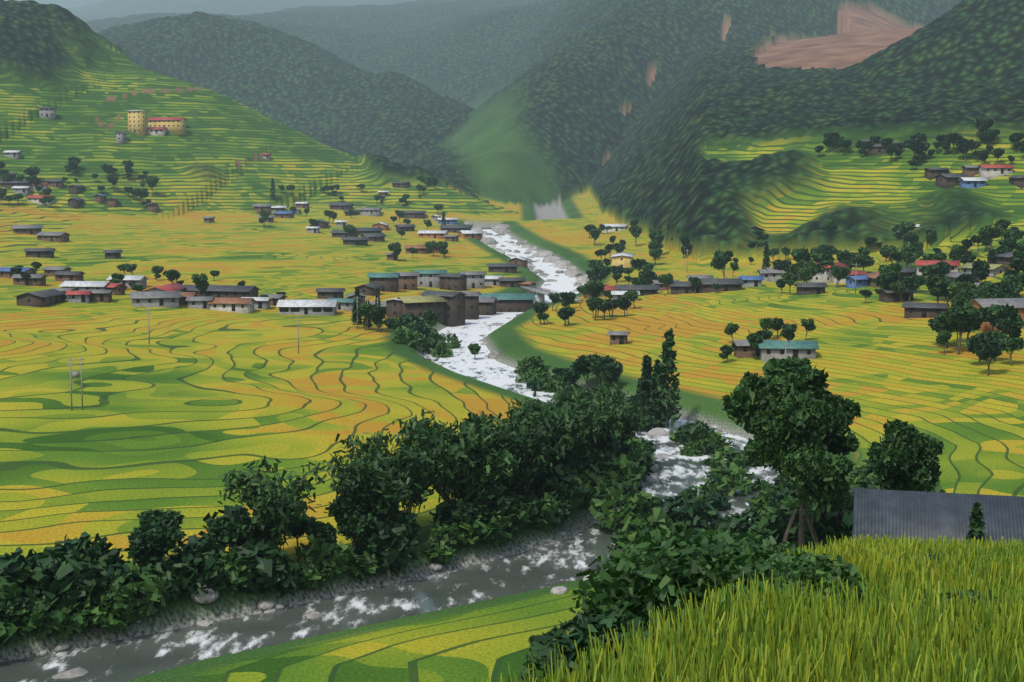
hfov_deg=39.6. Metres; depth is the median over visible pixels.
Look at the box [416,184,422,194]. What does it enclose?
village tree
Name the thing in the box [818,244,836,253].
village tree
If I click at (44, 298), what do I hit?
house
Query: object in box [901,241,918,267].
village tree
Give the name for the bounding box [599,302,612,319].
village tree
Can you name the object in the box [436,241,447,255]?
village tree
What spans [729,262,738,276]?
village tree
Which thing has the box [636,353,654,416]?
riverside tree
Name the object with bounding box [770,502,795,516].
bank shrub
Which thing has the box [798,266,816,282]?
village tree
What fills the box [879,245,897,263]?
village tree
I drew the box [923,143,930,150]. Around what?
village tree
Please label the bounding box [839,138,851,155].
village tree
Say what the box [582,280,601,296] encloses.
village tree
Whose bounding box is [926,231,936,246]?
village tree
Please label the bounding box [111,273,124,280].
village tree
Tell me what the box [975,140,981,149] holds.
village tree
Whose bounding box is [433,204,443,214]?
village tree
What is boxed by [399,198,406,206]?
village tree
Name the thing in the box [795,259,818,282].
village tree
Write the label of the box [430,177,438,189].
village tree
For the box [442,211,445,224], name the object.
village tree
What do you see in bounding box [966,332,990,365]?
village tree
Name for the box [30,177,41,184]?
village tree
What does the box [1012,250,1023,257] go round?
village tree
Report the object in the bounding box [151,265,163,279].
village tree
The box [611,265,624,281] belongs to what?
village tree
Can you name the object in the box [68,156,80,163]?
village tree
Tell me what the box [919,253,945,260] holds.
village tree
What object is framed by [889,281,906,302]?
village tree
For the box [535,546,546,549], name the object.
boulder
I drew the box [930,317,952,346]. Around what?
village tree
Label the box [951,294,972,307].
village tree
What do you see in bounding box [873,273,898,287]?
village tree
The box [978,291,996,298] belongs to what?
village tree
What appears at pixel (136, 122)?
apartment building
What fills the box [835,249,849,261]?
village tree
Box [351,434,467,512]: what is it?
tree
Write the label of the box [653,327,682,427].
riverside tree
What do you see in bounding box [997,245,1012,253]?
village tree
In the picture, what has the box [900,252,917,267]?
village tree
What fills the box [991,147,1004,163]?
village tree
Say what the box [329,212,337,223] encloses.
village tree
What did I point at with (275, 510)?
trees
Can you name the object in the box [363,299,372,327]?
village tree
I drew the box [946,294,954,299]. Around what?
village tree
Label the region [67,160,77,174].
village tree
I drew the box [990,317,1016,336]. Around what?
village tree
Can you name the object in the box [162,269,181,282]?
village tree
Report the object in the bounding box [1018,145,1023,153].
village tree
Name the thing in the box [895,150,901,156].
village tree
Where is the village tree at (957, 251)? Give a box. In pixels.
[949,244,966,271]
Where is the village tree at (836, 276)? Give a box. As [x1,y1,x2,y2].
[832,270,842,287]
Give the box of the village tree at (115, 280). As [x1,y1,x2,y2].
[109,278,119,282]
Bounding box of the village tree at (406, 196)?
[402,194,409,198]
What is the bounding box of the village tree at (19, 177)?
[15,174,24,179]
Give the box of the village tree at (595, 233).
[589,227,601,245]
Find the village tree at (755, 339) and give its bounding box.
[746,332,763,359]
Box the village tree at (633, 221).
[630,218,637,225]
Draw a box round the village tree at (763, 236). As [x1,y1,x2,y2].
[756,233,768,239]
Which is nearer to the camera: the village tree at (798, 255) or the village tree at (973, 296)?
the village tree at (973, 296)
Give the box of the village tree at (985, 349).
[973,338,1005,375]
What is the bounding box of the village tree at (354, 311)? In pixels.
[350,288,363,324]
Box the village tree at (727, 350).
[719,345,734,361]
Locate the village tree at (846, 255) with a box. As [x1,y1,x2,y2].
[837,251,855,260]
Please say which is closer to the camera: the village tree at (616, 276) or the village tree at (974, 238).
the village tree at (974, 238)
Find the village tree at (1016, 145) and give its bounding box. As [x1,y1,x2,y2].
[1013,141,1020,152]
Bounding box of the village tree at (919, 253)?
[914,251,923,259]
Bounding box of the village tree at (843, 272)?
[830,265,851,287]
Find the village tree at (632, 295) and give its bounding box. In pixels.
[624,290,638,308]
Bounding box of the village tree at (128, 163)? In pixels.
[122,160,133,166]
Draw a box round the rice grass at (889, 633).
[474,532,1023,681]
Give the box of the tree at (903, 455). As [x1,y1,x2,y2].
[866,419,943,491]
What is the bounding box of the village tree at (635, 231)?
[628,225,641,245]
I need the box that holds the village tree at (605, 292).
[602,290,610,299]
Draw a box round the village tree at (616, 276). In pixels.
[612,273,621,283]
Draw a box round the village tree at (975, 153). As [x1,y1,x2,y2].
[972,150,980,160]
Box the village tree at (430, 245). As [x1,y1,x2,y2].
[425,241,436,256]
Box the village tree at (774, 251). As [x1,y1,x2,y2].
[769,248,779,262]
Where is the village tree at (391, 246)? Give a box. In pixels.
[388,242,400,257]
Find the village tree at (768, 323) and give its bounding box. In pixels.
[759,318,777,330]
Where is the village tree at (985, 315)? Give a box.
[978,307,993,331]
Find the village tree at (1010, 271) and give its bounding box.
[1003,269,1020,274]
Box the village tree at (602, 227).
[599,224,604,233]
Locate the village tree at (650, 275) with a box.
[644,270,657,284]
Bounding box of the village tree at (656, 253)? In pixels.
[649,248,662,264]
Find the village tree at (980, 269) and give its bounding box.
[971,258,990,282]
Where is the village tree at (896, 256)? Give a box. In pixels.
[890,250,905,263]
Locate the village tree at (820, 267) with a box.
[816,262,827,272]
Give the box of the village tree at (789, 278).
[780,271,797,294]
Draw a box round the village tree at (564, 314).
[557,307,571,325]
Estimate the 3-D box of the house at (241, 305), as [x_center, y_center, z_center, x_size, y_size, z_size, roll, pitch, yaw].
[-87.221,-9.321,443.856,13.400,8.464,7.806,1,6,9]
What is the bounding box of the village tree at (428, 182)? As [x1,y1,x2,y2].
[423,179,431,185]
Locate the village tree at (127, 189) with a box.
[123,186,133,197]
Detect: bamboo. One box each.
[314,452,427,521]
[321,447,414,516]
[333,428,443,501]
[335,473,421,502]
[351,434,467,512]
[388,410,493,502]
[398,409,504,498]
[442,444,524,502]
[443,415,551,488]
[450,442,497,468]
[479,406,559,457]
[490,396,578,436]
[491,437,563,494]
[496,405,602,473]
[506,418,595,461]
[507,429,575,472]
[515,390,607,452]
[534,398,563,407]
[549,395,603,413]
[553,382,620,407]
[554,389,615,409]
[562,380,621,404]
[562,389,631,418]
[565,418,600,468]
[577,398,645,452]
[588,411,617,447]
[618,407,651,437]
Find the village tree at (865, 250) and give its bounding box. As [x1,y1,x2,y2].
[858,246,870,266]
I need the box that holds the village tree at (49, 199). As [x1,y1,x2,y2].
[42,195,54,207]
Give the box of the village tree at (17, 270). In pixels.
[10,267,21,273]
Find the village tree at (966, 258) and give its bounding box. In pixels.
[959,254,976,264]
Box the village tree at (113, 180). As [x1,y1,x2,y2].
[107,176,118,191]
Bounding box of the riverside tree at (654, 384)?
[646,359,666,422]
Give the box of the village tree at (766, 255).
[762,243,770,268]
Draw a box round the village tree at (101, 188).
[97,186,104,193]
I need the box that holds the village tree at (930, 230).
[918,229,935,234]
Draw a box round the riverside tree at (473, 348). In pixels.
[467,343,480,358]
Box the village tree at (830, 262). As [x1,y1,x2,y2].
[820,260,834,265]
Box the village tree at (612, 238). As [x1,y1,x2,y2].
[609,235,615,244]
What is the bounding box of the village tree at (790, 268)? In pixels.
[784,264,797,273]
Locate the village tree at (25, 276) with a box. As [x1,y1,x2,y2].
[20,272,30,285]
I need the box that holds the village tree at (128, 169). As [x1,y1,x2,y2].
[124,165,132,178]
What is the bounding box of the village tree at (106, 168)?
[100,163,110,178]
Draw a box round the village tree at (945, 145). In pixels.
[941,140,950,154]
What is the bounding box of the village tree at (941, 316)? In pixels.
[937,311,953,348]
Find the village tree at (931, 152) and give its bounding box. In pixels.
[928,149,934,155]
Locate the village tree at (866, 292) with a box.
[859,289,872,303]
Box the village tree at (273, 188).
[270,178,275,197]
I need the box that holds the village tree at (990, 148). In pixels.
[986,145,993,154]
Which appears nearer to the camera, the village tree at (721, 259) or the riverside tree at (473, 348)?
the riverside tree at (473, 348)
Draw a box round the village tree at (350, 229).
[342,224,356,236]
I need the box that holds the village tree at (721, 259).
[710,250,733,277]
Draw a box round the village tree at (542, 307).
[532,302,548,323]
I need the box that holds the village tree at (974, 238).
[970,235,981,251]
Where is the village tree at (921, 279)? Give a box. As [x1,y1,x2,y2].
[911,274,924,285]
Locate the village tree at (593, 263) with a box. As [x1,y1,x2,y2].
[587,259,603,268]
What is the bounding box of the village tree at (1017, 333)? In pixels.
[1008,327,1021,337]
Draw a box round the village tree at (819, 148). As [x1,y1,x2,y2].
[814,145,823,157]
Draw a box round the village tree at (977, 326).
[966,318,982,343]
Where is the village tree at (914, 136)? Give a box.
[909,134,920,138]
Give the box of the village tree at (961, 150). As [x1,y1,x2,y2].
[958,147,968,159]
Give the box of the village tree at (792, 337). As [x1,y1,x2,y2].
[784,333,794,340]
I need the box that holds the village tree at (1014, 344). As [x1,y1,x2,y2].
[1002,337,1023,365]
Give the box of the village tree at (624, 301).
[618,296,628,316]
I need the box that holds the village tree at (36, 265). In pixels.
[30,261,41,273]
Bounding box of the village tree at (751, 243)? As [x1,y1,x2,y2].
[747,241,757,246]
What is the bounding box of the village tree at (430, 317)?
[420,310,438,327]
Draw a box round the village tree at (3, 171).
[0,168,8,174]
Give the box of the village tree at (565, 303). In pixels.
[562,300,570,306]
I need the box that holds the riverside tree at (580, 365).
[569,354,590,390]
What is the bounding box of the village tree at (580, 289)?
[576,285,585,299]
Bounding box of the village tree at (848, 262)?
[842,260,854,269]
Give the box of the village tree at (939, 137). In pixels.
[936,134,944,141]
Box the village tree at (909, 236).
[902,230,917,242]
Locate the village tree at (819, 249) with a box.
[810,247,827,254]
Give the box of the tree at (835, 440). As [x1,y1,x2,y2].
[781,388,862,546]
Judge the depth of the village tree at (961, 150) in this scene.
619.65 m
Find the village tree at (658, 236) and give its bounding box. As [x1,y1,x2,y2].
[648,230,664,242]
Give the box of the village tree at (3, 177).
[0,174,11,180]
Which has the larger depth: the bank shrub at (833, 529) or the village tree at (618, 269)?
the village tree at (618, 269)
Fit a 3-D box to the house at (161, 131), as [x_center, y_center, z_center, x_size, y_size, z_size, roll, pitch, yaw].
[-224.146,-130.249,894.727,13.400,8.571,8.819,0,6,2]
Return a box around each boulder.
[39,649,47,655]
[52,667,87,678]
[54,643,69,651]
[191,585,218,603]
[197,620,213,625]
[257,600,274,610]
[264,608,276,612]
[274,604,283,609]
[305,610,323,618]
[428,563,441,570]
[480,237,496,244]
[487,351,500,358]
[490,323,502,325]
[491,224,509,230]
[516,240,527,244]
[532,250,553,257]
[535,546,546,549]
[542,256,561,262]
[544,279,556,281]
[550,586,567,594]
[558,261,570,266]
[565,270,582,275]
[568,266,576,269]
[574,279,585,283]
[646,473,659,481]
[647,428,669,435]
[650,463,657,471]
[656,453,669,457]
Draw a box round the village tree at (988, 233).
[977,225,1003,249]
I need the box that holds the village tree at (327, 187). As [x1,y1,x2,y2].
[324,185,331,190]
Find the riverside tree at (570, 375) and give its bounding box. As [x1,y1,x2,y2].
[563,369,579,383]
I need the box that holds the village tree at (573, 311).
[557,306,574,324]
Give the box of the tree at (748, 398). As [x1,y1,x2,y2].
[721,355,834,549]
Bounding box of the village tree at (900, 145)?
[894,142,902,148]
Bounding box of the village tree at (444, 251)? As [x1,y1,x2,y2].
[439,249,447,257]
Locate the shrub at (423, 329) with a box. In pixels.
[415,323,428,335]
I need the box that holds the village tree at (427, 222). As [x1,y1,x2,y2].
[423,219,432,226]
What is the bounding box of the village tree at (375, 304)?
[373,294,383,328]
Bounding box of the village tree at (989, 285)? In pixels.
[980,281,1000,291]
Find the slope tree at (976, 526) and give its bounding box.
[964,501,985,542]
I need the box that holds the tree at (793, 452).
[744,391,854,549]
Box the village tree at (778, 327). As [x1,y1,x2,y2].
[771,317,783,337]
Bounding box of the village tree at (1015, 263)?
[1008,257,1023,272]
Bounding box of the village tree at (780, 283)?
[776,278,786,293]
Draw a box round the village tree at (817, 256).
[810,251,830,261]
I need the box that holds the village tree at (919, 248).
[912,246,923,262]
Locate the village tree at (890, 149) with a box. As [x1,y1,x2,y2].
[885,145,898,162]
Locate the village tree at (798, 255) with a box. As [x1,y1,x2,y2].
[790,247,813,280]
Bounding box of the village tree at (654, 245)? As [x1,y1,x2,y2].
[648,241,662,258]
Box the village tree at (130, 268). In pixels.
[125,263,137,273]
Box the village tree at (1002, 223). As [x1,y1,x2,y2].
[994,219,1010,241]
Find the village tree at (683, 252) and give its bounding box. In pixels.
[681,246,686,258]
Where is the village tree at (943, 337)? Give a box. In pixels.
[936,330,951,354]
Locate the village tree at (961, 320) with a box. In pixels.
[944,302,982,354]
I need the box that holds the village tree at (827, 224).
[820,219,836,229]
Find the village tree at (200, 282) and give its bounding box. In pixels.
[191,273,208,296]
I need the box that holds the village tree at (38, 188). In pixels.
[35,186,42,194]
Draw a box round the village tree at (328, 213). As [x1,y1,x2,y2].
[324,210,334,221]
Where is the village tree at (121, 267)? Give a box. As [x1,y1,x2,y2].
[116,263,129,273]
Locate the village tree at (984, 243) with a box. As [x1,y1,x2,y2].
[981,240,992,250]
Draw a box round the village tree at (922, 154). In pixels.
[917,151,926,164]
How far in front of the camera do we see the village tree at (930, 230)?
553.91 m
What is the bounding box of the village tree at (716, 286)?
[712,284,720,290]
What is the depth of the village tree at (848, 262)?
483.37 m
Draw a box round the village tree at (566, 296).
[559,291,575,306]
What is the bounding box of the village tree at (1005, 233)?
[1001,228,1013,239]
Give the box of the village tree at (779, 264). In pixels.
[772,259,791,269]
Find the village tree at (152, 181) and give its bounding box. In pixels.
[146,175,159,196]
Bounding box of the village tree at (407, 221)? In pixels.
[403,219,410,223]
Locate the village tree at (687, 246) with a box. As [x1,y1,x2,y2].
[682,243,691,255]
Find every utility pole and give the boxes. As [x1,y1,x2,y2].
[67,356,84,410]
[146,307,151,343]
[293,317,300,353]
[781,339,788,358]
[852,263,859,293]
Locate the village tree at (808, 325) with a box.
[800,318,815,340]
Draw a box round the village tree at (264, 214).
[259,210,268,224]
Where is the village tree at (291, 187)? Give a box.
[285,184,295,195]
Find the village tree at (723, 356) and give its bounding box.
[719,353,727,362]
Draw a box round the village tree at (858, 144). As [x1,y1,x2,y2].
[855,141,863,147]
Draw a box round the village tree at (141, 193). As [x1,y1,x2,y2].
[134,188,148,203]
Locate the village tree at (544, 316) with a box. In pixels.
[536,313,548,324]
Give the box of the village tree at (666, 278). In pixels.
[657,273,672,294]
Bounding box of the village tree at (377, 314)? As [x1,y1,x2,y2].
[369,305,385,332]
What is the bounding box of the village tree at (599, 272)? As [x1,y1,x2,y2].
[591,265,611,282]
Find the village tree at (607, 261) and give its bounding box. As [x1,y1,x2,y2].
[603,258,610,265]
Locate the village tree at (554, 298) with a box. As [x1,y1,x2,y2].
[548,292,560,310]
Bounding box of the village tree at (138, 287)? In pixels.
[131,284,145,291]
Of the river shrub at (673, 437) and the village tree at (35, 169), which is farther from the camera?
the village tree at (35, 169)
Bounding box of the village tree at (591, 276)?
[587,273,597,280]
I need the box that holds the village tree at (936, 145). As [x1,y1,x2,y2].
[933,142,941,150]
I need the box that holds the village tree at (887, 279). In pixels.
[880,270,898,289]
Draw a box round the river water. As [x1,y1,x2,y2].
[0,229,784,681]
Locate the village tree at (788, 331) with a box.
[780,323,798,340]
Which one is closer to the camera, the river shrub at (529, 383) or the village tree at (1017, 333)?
the village tree at (1017, 333)
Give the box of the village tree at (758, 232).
[752,230,763,233]
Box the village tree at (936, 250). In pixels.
[933,248,941,252]
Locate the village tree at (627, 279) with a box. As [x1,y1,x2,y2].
[624,276,631,284]
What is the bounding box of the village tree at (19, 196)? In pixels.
[12,193,22,205]
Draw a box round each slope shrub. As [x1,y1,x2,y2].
[519,611,659,681]
[528,635,536,643]
[569,524,797,649]
[575,545,723,611]
[588,527,769,621]
[632,570,745,615]
[692,527,787,558]
[720,552,849,621]
[757,541,805,554]
[759,580,810,609]
[771,550,869,610]
[914,588,1017,614]
[916,552,967,564]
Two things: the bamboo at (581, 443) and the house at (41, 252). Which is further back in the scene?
the house at (41, 252)
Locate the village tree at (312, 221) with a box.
[308,218,316,224]
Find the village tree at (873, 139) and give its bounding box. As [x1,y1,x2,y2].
[870,136,880,143]
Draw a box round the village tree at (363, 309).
[357,303,377,329]
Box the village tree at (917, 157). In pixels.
[912,154,921,166]
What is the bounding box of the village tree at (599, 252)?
[594,249,607,257]
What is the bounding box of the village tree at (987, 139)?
[983,134,994,144]
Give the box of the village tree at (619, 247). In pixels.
[612,243,625,252]
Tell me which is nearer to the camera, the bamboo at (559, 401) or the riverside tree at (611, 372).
the bamboo at (559, 401)
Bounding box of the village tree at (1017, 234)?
[1010,230,1023,248]
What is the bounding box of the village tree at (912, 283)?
[899,276,920,301]
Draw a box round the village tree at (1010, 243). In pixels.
[1002,237,1016,249]
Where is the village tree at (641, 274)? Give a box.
[638,270,653,281]
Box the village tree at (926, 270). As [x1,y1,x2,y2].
[918,263,939,276]
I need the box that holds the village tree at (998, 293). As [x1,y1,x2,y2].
[981,289,1005,297]
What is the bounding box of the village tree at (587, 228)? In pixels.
[584,224,595,238]
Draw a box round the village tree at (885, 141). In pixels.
[881,138,893,145]
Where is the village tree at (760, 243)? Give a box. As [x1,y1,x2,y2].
[756,240,767,246]
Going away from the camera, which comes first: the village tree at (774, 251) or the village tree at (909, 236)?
the village tree at (909, 236)
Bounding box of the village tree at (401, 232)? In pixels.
[397,230,404,239]
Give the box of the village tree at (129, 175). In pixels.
[125,172,132,178]
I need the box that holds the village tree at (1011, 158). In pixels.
[1007,155,1014,163]
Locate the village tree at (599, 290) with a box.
[593,281,602,295]
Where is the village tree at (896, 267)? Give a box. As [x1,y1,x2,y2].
[878,262,903,276]
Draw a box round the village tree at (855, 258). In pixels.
[849,254,863,270]
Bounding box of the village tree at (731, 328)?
[723,322,738,340]
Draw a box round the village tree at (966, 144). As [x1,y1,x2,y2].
[955,138,977,161]
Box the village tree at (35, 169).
[26,166,39,175]
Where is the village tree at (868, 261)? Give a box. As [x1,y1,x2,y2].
[858,255,875,270]
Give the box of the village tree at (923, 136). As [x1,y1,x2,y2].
[915,133,926,140]
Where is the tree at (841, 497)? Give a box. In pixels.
[807,477,853,525]
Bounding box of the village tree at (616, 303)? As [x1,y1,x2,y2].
[605,298,620,317]
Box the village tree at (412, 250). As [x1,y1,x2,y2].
[408,247,416,257]
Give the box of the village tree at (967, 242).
[961,238,972,249]
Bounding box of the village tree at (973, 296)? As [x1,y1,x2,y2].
[950,292,980,307]
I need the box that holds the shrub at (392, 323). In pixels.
[382,317,404,331]
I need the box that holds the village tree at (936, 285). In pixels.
[923,272,949,302]
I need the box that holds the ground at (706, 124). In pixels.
[0,0,1023,681]
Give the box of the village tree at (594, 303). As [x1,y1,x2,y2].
[586,297,607,320]
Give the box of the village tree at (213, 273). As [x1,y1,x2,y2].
[209,270,219,280]
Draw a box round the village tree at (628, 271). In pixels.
[623,268,633,274]
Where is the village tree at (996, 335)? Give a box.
[983,330,1006,360]
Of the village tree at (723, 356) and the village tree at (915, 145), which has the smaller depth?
the village tree at (723, 356)
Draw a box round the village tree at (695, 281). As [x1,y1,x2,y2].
[688,277,701,293]
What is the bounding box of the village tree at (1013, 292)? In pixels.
[1004,284,1020,297]
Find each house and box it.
[0,173,17,179]
[0,180,30,189]
[0,267,38,277]
[3,150,21,159]
[10,274,47,285]
[11,225,42,234]
[12,186,30,194]
[14,289,64,307]
[24,248,55,257]
[26,195,55,204]
[29,183,47,190]
[35,232,69,242]
[38,107,56,119]
[41,266,71,276]
[45,179,64,188]
[52,271,85,281]
[52,288,77,299]
[59,281,111,290]
[65,291,91,302]
[67,185,85,194]
[67,198,83,208]
[81,290,113,302]
[93,194,106,203]
[103,250,122,258]
[105,283,127,294]
[106,275,148,287]
[107,197,117,207]
[114,131,126,143]
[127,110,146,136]
[130,291,180,307]
[141,282,186,291]
[146,127,167,136]
[146,202,158,212]
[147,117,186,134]
[179,292,197,304]
[183,284,260,297]
[185,296,213,309]
[202,216,215,222]
[207,297,256,313]
[241,297,272,309]
[252,204,271,214]
[258,216,274,222]
[259,294,286,305]
[261,153,271,160]
[271,206,286,210]
[273,211,295,217]
[276,300,338,315]
[294,202,309,207]
[305,227,320,232]
[313,220,329,228]
[315,288,345,298]
[326,298,356,310]
[329,203,353,209]
[330,229,359,237]
[335,220,347,226]
[341,237,368,245]
[343,210,359,215]
[345,292,366,303]
[354,282,382,295]
[357,228,382,235]
[358,207,381,216]
[360,233,385,241]
[367,273,400,291]
[370,302,385,313]
[372,222,389,230]
[378,191,388,196]
[383,298,401,317]
[385,253,399,259]
[391,272,418,289]
[392,181,409,188]
[394,224,415,230]
[397,295,446,324]
[404,211,425,218]
[404,245,427,253]
[414,270,446,287]
[417,230,448,238]
[418,244,441,252]
[419,290,466,326]
[431,215,440,220]
[436,218,458,223]
[438,273,467,290]
[439,225,472,232]
[443,235,459,241]
[456,291,480,319]
[458,230,483,240]
[459,271,486,288]
[479,293,534,311]
[479,297,498,315]
[485,276,502,285]
[487,263,518,272]
[499,277,525,286]
[509,256,527,268]
[517,281,537,294]
[583,286,616,297]
[603,224,626,232]
[607,331,630,344]
[610,291,639,300]
[611,252,634,267]
[615,284,659,295]
[652,280,678,290]
[669,281,698,294]
[686,275,713,280]
[699,278,743,292]
[731,340,759,357]
[738,276,763,286]
[750,226,763,230]
[757,269,767,280]
[759,340,818,361]
[766,267,802,281]
[794,283,827,294]
[808,262,849,283]
[831,271,867,282]
[843,275,869,287]
[857,139,880,143]
[865,271,900,287]
[868,144,886,155]
[876,288,916,302]
[887,142,906,149]
[900,268,916,276]
[901,302,949,317]
[915,260,959,278]
[923,168,950,179]
[933,174,968,188]
[946,272,965,282]
[952,250,972,260]
[957,177,987,187]
[958,263,1010,276]
[960,165,978,176]
[967,298,1023,331]
[978,164,1014,179]
[985,252,1013,267]
[1008,176,1023,188]
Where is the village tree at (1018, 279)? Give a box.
[1000,272,1023,290]
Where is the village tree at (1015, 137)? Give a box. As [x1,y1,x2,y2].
[1009,132,1023,150]
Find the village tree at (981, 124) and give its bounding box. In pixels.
[974,118,994,133]
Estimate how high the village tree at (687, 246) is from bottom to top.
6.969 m
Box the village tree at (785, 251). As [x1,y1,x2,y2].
[780,247,790,259]
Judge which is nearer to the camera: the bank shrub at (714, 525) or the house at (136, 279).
the bank shrub at (714, 525)
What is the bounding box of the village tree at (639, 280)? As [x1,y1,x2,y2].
[630,277,645,284]
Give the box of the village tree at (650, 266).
[641,263,654,270]
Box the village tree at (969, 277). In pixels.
[953,273,978,283]
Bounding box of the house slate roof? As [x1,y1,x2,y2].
[853,488,1023,545]
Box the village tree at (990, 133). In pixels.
[985,129,1000,144]
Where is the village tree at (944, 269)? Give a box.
[937,261,950,274]
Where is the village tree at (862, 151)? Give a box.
[859,149,866,157]
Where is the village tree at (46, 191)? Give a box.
[42,189,51,194]
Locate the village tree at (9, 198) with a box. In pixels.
[5,195,14,204]
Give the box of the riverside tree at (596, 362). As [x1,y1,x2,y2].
[587,353,615,385]
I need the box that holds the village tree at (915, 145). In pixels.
[903,138,926,165]
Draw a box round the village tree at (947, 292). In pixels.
[939,289,948,302]
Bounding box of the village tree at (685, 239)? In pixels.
[679,235,690,243]
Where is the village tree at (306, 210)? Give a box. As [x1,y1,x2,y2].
[304,208,309,216]
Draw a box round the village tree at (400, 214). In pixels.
[395,210,404,222]
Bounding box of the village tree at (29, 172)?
[23,168,34,175]
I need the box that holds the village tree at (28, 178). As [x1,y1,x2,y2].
[24,175,36,182]
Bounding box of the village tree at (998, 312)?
[987,303,1022,332]
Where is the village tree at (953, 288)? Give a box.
[947,281,977,294]
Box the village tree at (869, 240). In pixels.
[864,236,877,248]
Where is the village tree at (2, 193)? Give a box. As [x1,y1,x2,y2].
[0,189,5,205]
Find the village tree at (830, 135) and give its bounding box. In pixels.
[823,131,840,151]
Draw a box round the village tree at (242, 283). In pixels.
[237,280,245,285]
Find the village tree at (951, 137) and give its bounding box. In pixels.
[944,132,963,155]
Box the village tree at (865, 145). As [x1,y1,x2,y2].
[862,142,874,150]
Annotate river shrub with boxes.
[391,326,416,343]
[399,313,428,335]
[400,329,426,348]
[419,338,443,353]
[422,332,441,342]
[424,337,448,353]
[427,328,443,335]
[430,343,453,357]
[441,333,461,348]
[514,356,549,376]
[515,375,528,382]
[520,358,547,373]
[522,368,549,381]
[526,376,540,387]
[529,372,550,378]
[529,379,546,391]
[537,373,565,392]
[554,381,582,396]
[622,394,638,408]
[637,412,656,431]
[654,418,663,426]
[669,431,687,441]
[675,419,715,446]
[678,441,706,456]
[688,427,722,445]
[695,441,716,454]
[701,433,736,450]
[701,457,713,464]
[708,446,747,468]
[740,450,763,466]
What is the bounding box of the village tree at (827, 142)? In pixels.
[822,138,832,152]
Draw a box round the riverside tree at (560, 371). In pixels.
[552,367,570,376]
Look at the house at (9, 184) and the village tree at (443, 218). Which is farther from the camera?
the village tree at (443, 218)
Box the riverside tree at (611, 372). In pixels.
[600,361,622,383]
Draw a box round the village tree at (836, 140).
[831,136,846,153]
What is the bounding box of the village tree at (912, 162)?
[908,160,916,170]
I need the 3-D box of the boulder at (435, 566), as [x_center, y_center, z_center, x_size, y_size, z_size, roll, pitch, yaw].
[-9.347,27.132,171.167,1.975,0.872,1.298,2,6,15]
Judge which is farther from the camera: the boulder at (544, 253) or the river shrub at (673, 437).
the boulder at (544, 253)
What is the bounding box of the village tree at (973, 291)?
[955,288,982,295]
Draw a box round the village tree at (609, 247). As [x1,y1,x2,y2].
[605,244,613,257]
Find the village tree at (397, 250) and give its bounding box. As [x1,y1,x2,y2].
[393,246,401,261]
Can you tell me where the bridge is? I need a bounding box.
[520,285,581,302]
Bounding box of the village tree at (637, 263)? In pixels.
[630,258,648,276]
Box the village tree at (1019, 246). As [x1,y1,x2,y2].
[1014,241,1023,250]
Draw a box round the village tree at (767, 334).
[756,330,772,339]
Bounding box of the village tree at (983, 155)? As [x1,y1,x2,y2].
[978,149,988,163]
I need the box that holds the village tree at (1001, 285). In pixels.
[996,282,1018,292]
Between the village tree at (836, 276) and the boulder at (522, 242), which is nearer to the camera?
the village tree at (836, 276)
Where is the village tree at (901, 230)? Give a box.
[891,222,911,237]
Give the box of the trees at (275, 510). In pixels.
[217,455,327,550]
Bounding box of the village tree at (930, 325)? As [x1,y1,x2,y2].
[927,317,945,345]
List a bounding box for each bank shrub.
[589,486,656,532]
[610,508,683,548]
[622,492,661,524]
[649,492,705,528]
[668,498,722,543]
[681,484,714,505]
[700,461,754,496]
[702,492,731,510]
[709,518,749,548]
[715,509,762,548]
[743,511,797,546]
[744,485,789,514]
[744,512,770,523]
[750,486,778,510]
[751,478,773,491]
[764,495,809,513]
[767,512,788,520]
[768,484,810,507]
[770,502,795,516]
[772,475,791,486]
[777,513,842,552]
[785,497,853,549]
[843,484,887,530]
[847,462,877,486]
[849,477,880,492]
[860,457,875,479]
[860,475,876,485]
[873,477,945,492]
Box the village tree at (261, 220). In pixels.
[258,217,265,225]
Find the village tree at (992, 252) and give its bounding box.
[987,248,998,262]

